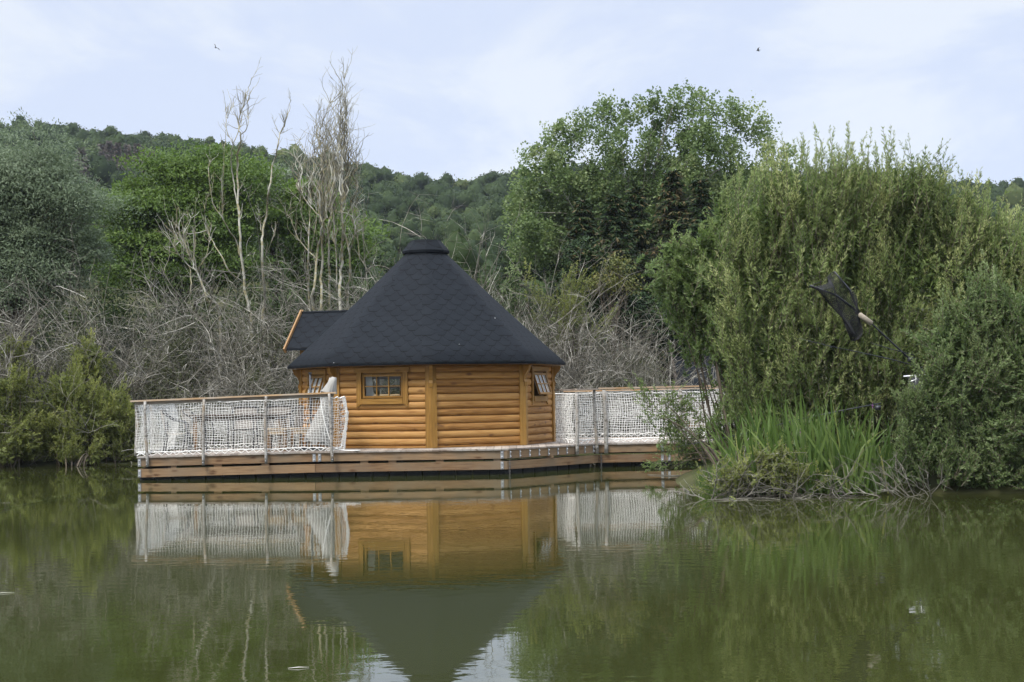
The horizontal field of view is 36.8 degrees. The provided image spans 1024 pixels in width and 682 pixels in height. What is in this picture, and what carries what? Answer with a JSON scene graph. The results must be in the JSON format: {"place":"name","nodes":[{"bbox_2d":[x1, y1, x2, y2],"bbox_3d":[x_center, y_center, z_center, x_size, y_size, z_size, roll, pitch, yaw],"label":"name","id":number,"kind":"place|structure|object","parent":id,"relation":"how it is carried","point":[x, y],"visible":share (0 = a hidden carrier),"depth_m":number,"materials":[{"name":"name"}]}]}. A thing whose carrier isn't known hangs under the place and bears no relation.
{"place":"outdoors","nodes":[
{"label":"outdoors","id":0,"kind":"place"},
{"bbox_2d":[0,451,1023,681],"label":"water","id":1,"kind":"structure","parent":0,"point":[592,573],"depth_m":12.78,"materials":[{"name":"green liquid"}]},
{"bbox_2d":[25,449,160,465],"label":"overhanging twigs","id":2,"kind":"object","parent":1,"relation":"on","point":[74,463],"visible":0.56,"depth_m":37.28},
{"bbox_2d":[137,436,712,479],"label":"floating deck","id":3,"kind":"structure","parent":1,"relation":"on","point":[316,463],"depth_m":29.92,"materials":[{"name":"brown wood"}]},
{"bbox_2d":[161,409,190,453],"bbox_3d":[-6.822,1.823,31.205,0.565,0.910,0.565,-1,-2,-8],"label":"terrace chair","id":4,"kind":"object","parent":3,"relation":"on","point":[166,428],"visible":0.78,"depth_m":31.00,"materials":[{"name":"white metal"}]},
{"bbox_2d":[181,408,213,451],"bbox_3d":[-6.552,1.844,32.062,0.565,0.910,0.565,-1,-2,6],"label":"terrace chair","id":5,"kind":"object","parent":3,"relation":"on","point":[183,410],"visible":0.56,"depth_m":32.07,"materials":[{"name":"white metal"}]},
{"bbox_2d":[189,413,290,451],"bbox_3d":[-5.591,1.881,31.707,1.950,0.750,0.952,-1,-2,0],"label":"garden table","id":6,"kind":"object","parent":3,"relation":"on","point":[259,416],"visible":0.57,"depth_m":31.34,"materials":[{"name":"white wood"}]},
{"bbox_2d":[228,406,258,448],"bbox_3d":[-5.721,1.844,32.739,0.565,0.910,0.565,-1,-2,2],"label":"terrace chair","id":7,"kind":"object","parent":3,"relation":"on","point":[249,410],"visible":0.62,"depth_m":32.95,"materials":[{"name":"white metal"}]},
{"bbox_2d":[130,392,359,466],"bbox_3d":[-5.213,1.778,31.728,4.539,1.394,4.140,-1,-2,0],"label":"rope net fence","id":8,"kind":"object","parent":3,"relation":"on","point":[145,429],"visible":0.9,"depth_m":29.80,"materials":[{"name":"white fabric"}]},
{"bbox_2d":[267,428,288,450],"bbox_3d":[-4.690,1.970,30.703,0.434,0.450,0.340,-1,-2,0],"label":"wooden stool","id":9,"kind":"object","parent":3,"relation":"on","point":[269,430],"visible":0.7,"depth_m":30.55,"materials":[{"name":"brown wood"}]},
{"bbox_2d":[267,405,291,429],"bbox_3d":[-4.975,1.822,32.739,0.565,0.910,0.565,-1,-2,-5],"label":"terrace chair","id":10,"kind":"object","parent":3,"relation":"on","point":[284,408],"visible":0.22,"depth_m":33.00,"materials":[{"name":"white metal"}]},
{"bbox_2d":[271,405,303,449],"bbox_3d":[-4.564,1.760,31.306,0.565,0.910,0.565,-1,-2,8],"label":"terrace chair","id":11,"kind":"object","parent":3,"relation":"on","point":[298,421],"visible":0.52,"depth_m":31.18,"materials":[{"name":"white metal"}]},
{"bbox_2d":[290,427,309,449],"bbox_3d":[-4.250,1.964,30.903,0.434,0.450,0.340,0,-2,-12],"label":"wooden stool","id":12,"kind":"object","parent":3,"relation":"on","point":[301,431],"visible":0.59,"depth_m":30.75,"materials":[{"name":"brown wood"}]},
{"bbox_2d":[300,415,314,446],"bbox_3d":[-4.095,1.777,32.170,0.565,0.910,0.565,0,-2,-20],"label":"terrace chair","id":13,"kind":"object","parent":3,"relation":"on","point":[307,426],"visible":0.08,"depth_m":32.10,"materials":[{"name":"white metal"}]},
{"bbox_2d":[297,372,336,449],"bbox_3d":[-3.941,1.396,30.673,0.664,1.550,1.102,0,-2,-25],"label":"folded parasol","id":14,"kind":"object","parent":3,"relation":"on","point":[330,385],"visible":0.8,"depth_m":30.34,"materials":[{"name":"grey fabric"}]},
{"bbox_2d":[283,239,565,447],"bbox_3d":[-1.852,0.022,33.520,5.673,4.431,5.673,0,-2,-27],"label":"log cabin","id":15,"kind":"object","parent":3,"relation":"on","point":[452,346],"visible":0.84,"depth_m":31.49,"materials":[{"name":"brown wood"}]},
{"bbox_2d":[304,369,327,407],"bbox_3d":[-4.121,1.009,32.323,0.278,0.806,1.220,0,-2,-27],"label":"window","id":16,"kind":"structure","parent":15,"relation":"in","point":[317,381],"depth_m":32.25,"materials":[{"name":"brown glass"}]},
{"bbox_2d":[353,367,409,407],"bbox_3d":[-2.601,1.004,31.134,1.220,0.925,0.216,-2,-2,18],"label":"window","id":17,"kind":"structure","parent":15,"relation":"in","point":[368,373],"depth_m":31.09,"materials":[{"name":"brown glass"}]},
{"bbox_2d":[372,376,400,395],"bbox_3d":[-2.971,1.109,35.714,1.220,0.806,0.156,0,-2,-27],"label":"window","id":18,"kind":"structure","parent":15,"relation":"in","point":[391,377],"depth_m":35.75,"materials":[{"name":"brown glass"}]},
{"bbox_2d":[529,366,551,404],"bbox_3d":[0.601,0.949,32.694,0.278,0.806,1.220,-2,-2,18],"label":"window","id":19,"kind":"structure","parent":15,"relation":"in","point":[542,381],"depth_m":32.60,"materials":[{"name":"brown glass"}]},
{"bbox_2d":[373,385,733,454],"bbox_3d":[0.326,1.747,34.206,9.245,1.394,5.497,-1,-2,0],"label":"rope net fence","id":20,"kind":"object","parent":3,"relation":"on","point":[605,410],"visible":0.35,"depth_m":32.24,"materials":[{"name":"white fabric"}]},
{"bbox_2d":[711,497,779,499],"bbox_3d":[3.277,2.249,21.866,1.002,0.019,0.415,-1,-2,0],"label":"floating branch","id":21,"kind":"object","parent":1,"relation":"on","point":[742,498],"visible":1,"depth_m":21.92,"materials":[{"name":"brown wood"}]},
{"bbox_2d":[654,442,952,500],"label":"driftwood twigs","id":22,"kind":"object","parent":1,"relation":"on","point":[885,485],"visible":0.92,"depth_m":21.98,"materials":[{"name":"wood"}]},
{"bbox_2d":[0,176,1023,493],"bbox_3d":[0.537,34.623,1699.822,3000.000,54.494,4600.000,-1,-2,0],"label":"ground","id":23,"kind":"structure","parent":0,"point":[690,478],"depth_m":37.84,"materials":[{"name":"soil"}]},
{"bbox_2d":[0,331,45,454],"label":"bank shrub","id":24,"kind":"object","parent":23,"relation":"on","point":[17,352],"visible":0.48,"depth_m":38.35,"materials":[{"name":"green plant"}]},
{"bbox_2d":[0,361,61,466],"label":"bank shrub","id":25,"kind":"object","parent":23,"relation":"on","point":[21,442],"visible":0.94,"depth_m":36.86,"materials":[{"name":"green plant"}]},
{"bbox_2d":[23,352,122,465],"bbox_3d":[-10.628,1.696,37.289,2.382,2.926,2.054,-1,-2,0],"label":"bank shrub","id":26,"kind":"object","parent":23,"relation":"on","point":[81,402],"visible":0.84,"depth_m":37.18,"materials":[{"name":"green plant"}]},
{"bbox_2d":[48,433,109,466],"bbox_3d":[-10.311,2.612,37.063,1.403,0.852,1.122,1,-3,-39],"label":"bank shrub","id":27,"kind":"object","parent":23,"relation":"on","point":[90,458],"visible":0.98,"depth_m":36.81,"materials":[{"name":"green plant"}]},
{"bbox_2d":[0,107,158,345],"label":"willow tree","id":28,"kind":"object","parent":23,"relation":"on","point":[29,189],"visible":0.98,"depth_m":42.54,"materials":[{"name":"green plant"}]},
{"bbox_2d":[74,145,92,183],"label":"dead spruce","id":29,"kind":"object","parent":23,"relation":"on","point":[82,152],"visible":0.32,"depth_m":197.81,"materials":[{"name":"grey plant"}]},
{"bbox_2d":[65,327,118,426],"bbox_3d":[-10.623,1.344,38.656,1.620,3.437,1.407,-1,-2,0],"label":"bank shrub","id":30,"kind":"object","parent":23,"relation":"on","point":[97,371],"visible":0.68,"depth_m":38.52,"materials":[{"name":"green plant"}]},
{"bbox_2d":[96,143,110,182],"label":"dead spruce","id":31,"kind":"object","parent":23,"relation":"on","point":[103,148],"visible":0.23,"depth_m":205.83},
{"bbox_2d":[105,140,113,162],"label":"dead spruce","id":32,"kind":"object","parent":23,"relation":"on","point":[109,147],"visible":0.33,"depth_m":209.83,"materials":[{"name":"grey plant"}]},
{"bbox_2d":[111,142,122,169],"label":"dead spruce","id":33,"kind":"object","parent":23,"relation":"on","point":[117,148],"visible":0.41,"depth_m":209.87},
{"bbox_2d":[80,370,155,463],"bbox_3d":[-9.700,1.889,37.842,1.960,2.433,1.771,0,-2,-13],"label":"bank shrub","id":34,"kind":"object","parent":23,"relation":"on","point":[126,418],"visible":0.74,"depth_m":37.55,"materials":[{"name":"green plant"}]},
{"bbox_2d":[121,143,133,170],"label":"dead spruce","id":35,"kind":"object","parent":23,"relation":"on","point":[127,148],"visible":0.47,"depth_m":207.83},
{"bbox_2d":[132,143,141,170],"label":"dead spruce","id":36,"kind":"object","parent":23,"relation":"on","point":[135,150],"visible":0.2,"depth_m":209.83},
{"bbox_2d":[140,148,149,172],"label":"dead spruce","id":37,"kind":"object","parent":23,"relation":"on","point":[142,161],"visible":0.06,"depth_m":203.68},
{"bbox_2d":[0,307,302,455],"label":"undergrowth","id":38,"kind":"object","parent":23,"relation":"on","point":[182,364],"visible":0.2,"depth_m":40.16,"materials":[{"name":"grey plant"}]},
{"bbox_2d":[78,134,293,354],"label":"ash tree","id":39,"kind":"object","parent":23,"relation":"on","point":[171,171],"visible":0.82,"depth_m":53.14,"materials":[{"name":"green plant"}]},
{"bbox_2d":[155,193,221,429],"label":"dead tree","id":40,"kind":"object","parent":23,"relation":"on","point":[184,245],"visible":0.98,"depth_m":41.27,"materials":[{"name":"grey wood"}]},
{"bbox_2d":[0,176,398,459],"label":"brushwood","id":41,"kind":"object","parent":23,"relation":"on","point":[226,372],"visible":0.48,"depth_m":39.65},
{"bbox_2d":[185,58,265,378],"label":"dead tree","id":42,"kind":"object","parent":23,"relation":"on","point":[239,246],"visible":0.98,"depth_m":42.07,"materials":[{"name":"grey wood"}]},
{"bbox_2d":[249,157,296,333],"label":"dead tree","id":43,"kind":"object","parent":23,"relation":"on","point":[272,252],"visible":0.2,"depth_m":56.48,"materials":[{"name":"grey wood"}]},
{"bbox_2d":[255,90,291,354],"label":"dead tree","id":44,"kind":"object","parent":23,"relation":"on","point":[262,247],"visible":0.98,"depth_m":42.45,"materials":[{"name":"grey wood"}]},
{"bbox_2d":[267,127,338,310],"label":"dead tree","id":45,"kind":"object","parent":23,"relation":"on","point":[308,191],"visible":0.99,"depth_m":41.77,"materials":[{"name":"grey wood"}]},
{"bbox_2d":[243,168,390,308],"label":"ash tree","id":46,"kind":"object","parent":23,"relation":"on","point":[284,231],"visible":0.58,"depth_m":55.40,"materials":[{"name":"green plant"}]},
{"bbox_2d":[302,94,339,310],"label":"dead tree","id":47,"kind":"object","parent":23,"relation":"on","point":[323,207],"visible":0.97,"depth_m":42.01,"materials":[{"name":"grey wood"}]},
{"bbox_2d":[301,72,356,310],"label":"dead tree","id":48,"kind":"object","parent":23,"relation":"on","point":[322,180],"visible":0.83,"depth_m":42.62,"materials":[{"name":"grey wood"}]},
{"bbox_2d":[0,247,664,427],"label":"thicket","id":49,"kind":"object","parent":23,"relation":"on","point":[114,309],"visible":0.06,"depth_m":47.46,"materials":[{"name":"grey plant"}]},
{"bbox_2d":[318,111,353,310],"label":"dead tree","id":50,"kind":"object","parent":23,"relation":"on","point":[331,206],"visible":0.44,"depth_m":43.41,"materials":[{"name":"grey wood"}]},
{"bbox_2d":[318,48,368,309],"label":"dead tree","id":51,"kind":"object","parent":23,"relation":"on","point":[341,167],"visible":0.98,"depth_m":42.25,"materials":[{"name":"grey wood"}]},
{"bbox_2d":[332,85,371,309],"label":"dead tree","id":52,"kind":"object","parent":23,"relation":"on","point":[356,183],"visible":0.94,"depth_m":42.63,"materials":[{"name":"grey wood"}]},
{"bbox_2d":[180,190,719,453],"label":"brushwood","id":53,"kind":"object","parent":23,"relation":"on","point":[560,383],"visible":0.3,"depth_m":41.01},
{"bbox_2d":[0,114,1023,338],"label":"hillside woods","id":54,"kind":"object","parent":23,"relation":"on","point":[391,199],"visible":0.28,"depth_m":206.90,"materials":[{"name":"green plant"}]},
{"bbox_2d":[523,257,617,435],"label":"bank shrub","id":55,"kind":"object","parent":23,"relation":"on","point":[574,290],"visible":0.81,"depth_m":41.92,"materials":[{"name":"green plant"}]},
{"bbox_2d":[315,277,826,445],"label":"undergrowth","id":56,"kind":"object","parent":23,"relation":"on","point":[392,382],"visible":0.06,"depth_m":40.82,"materials":[{"name":"grey plant"}]},
{"bbox_2d":[541,198,600,344],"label":"spruce tree","id":57,"kind":"object","parent":23,"relation":"on","point":[583,220],"visible":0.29,"depth_m":51.81,"materials":[{"name":"green plant"}]},
{"bbox_2d":[582,252,644,363],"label":"shrub","id":58,"kind":"object","parent":23,"relation":"on","point":[615,276],"visible":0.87,"depth_m":44.93,"materials":[{"name":"green plant"}]},
{"bbox_2d":[580,193,662,374],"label":"spruce tree","id":59,"kind":"object","parent":23,"relation":"on","point":[617,223],"visible":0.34,"depth_m":49.93,"materials":[{"name":"green plant"}]},
{"bbox_2d":[556,232,708,364],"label":"shrub","id":60,"kind":"object","parent":23,"relation":"on","point":[588,253],"visible":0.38,"depth_m":45.50,"materials":[{"name":"green plant"}]},
{"bbox_2d":[597,186,669,388],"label":"spruce tree","id":61,"kind":"object","parent":23,"relation":"on","point":[635,204],"visible":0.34,"depth_m":51.71,"materials":[{"name":"green plant"}]},
{"bbox_2d":[497,78,805,309],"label":"poplar tree","id":62,"kind":"object","parent":23,"relation":"on","point":[591,182],"visible":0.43,"depth_m":59.60,"materials":[{"name":"green plant"}]},
{"bbox_2d":[636,169,694,413],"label":"spruce tree","id":63,"kind":"object","parent":23,"relation":"on","point":[673,195],"visible":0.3,"depth_m":51.38,"materials":[{"name":"green plant"}]},
{"bbox_2d":[657,179,717,384],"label":"spruce tree","id":64,"kind":"object","parent":23,"relation":"on","point":[698,203],"visible":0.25,"depth_m":50.48,"materials":[{"name":"green plant"}]},
{"bbox_2d":[666,355,724,427],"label":"shrub","id":65,"kind":"object","parent":23,"relation":"on","point":[695,381],"visible":0.17,"depth_m":44.40,"materials":[{"name":"plant"}]},
{"bbox_2d":[624,372,781,473],"bbox_3d":[3.405,1.519,27.347,2.904,2.048,2.305,-2,-2,18],"label":"osier bush","id":66,"kind":"object","parent":23,"relation":"on","point":[696,454],"visible":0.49,"depth_m":27.46,"materials":[{"name":"green plant"}]},
{"bbox_2d":[634,168,788,464],"bbox_3d":[3.524,-0.314,27.277,2.742,5.615,1.824,-1,-2,0],"label":"osier bush","id":67,"kind":"object","parent":23,"relation":"on","point":[677,277],"visible":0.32,"depth_m":27.20,"materials":[{"name":"green plant"}]},
{"bbox_2d":[688,432,842,499],"bbox_3d":[3.525,1.879,22.646,2.146,1.146,1.852,0,-2,-15],"label":"osier bush","id":68,"kind":"object","parent":23,"relation":"on","point":[767,465],"visible":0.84,"depth_m":22.24,"materials":[{"name":"green plant"}]},
{"bbox_2d":[690,387,901,495],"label":"iris leaves","id":69,"kind":"object","parent":23,"relation":"on","point":[826,443],"visible":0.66,"depth_m":22.58,"materials":[{"name":"green plant"}]},
{"bbox_2d":[677,403,880,446],"bbox_3d":[4.032,1.294,23.556,3.195,0.664,0.142,-2,-2,20],"label":"fishing rod","id":70,"kind":"object","parent":69,"relation":"on","point":[877,407],"visible":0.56,"depth_m":23.14,"materials":[{"name":"black metal"}]},
{"bbox_2d":[690,439,912,495],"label":"bank grass","id":71,"kind":"structure","parent":23,"relation":"on","point":[705,487],"depth_m":22.86,"materials":[{"name":"green plant"}]},
{"bbox_2d":[686,121,1023,460],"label":"willow bush","id":72,"kind":"object","parent":23,"relation":"on","point":[849,215],"visible":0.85,"depth_m":25.10,"materials":[{"name":"green plant"}]},
{"bbox_2d":[858,249,1023,491],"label":"willow bush","id":73,"kind":"object","parent":23,"relation":"on","point":[977,407],"visible":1,"depth_m":22.38,"materials":[{"name":"green plant"}]},
{"bbox_2d":[799,338,922,373],"bbox_3d":[5.250,0.239,23.119,2.184,0.564,0.098,0,-2,-20],"label":"fishing rod","id":74,"kind":"object","parent":73,"relation":"attached to","point":[868,354],"visible":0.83,"depth_m":23.16,"materials":[{"name":"black metal"}]},
{"bbox_2d":[810,271,925,373],"bbox_3d":[5.670,-0.183,24.028,2.303,1.824,0.164,0,-2,-18],"label":"landing net","id":75,"kind":"object","parent":73,"relation":"attached to","point":[850,329],"visible":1,"depth_m":23.89,"materials":[{"name":"black fabric"}]},
{"bbox_2d":[872,343,913,361],"bbox_3d":[5.924,0.177,23.937,0.712,0.317,0.084,-1,-2,-7],"label":"fishing rod","id":76,"kind":"object","parent":73,"relation":"attached to","point":[908,359],"visible":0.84,"depth_m":23.94,"materials":[{"name":"black metal"}]},
{"bbox_2d":[903,374,922,388],"bbox_3d":[6.244,0.794,23.116,0.848,0.592,0.594,-1,-2,0],"label":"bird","id":77,"kind":"object","parent":73,"relation":"on","point":[915,380],"visible":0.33,"depth_m":23.26,"materials":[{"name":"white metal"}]},
{"bbox_2d":[0,0,1023,185],"label":"sky","id":78,"kind":"structure","parent":0,"point":[452,87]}
]}

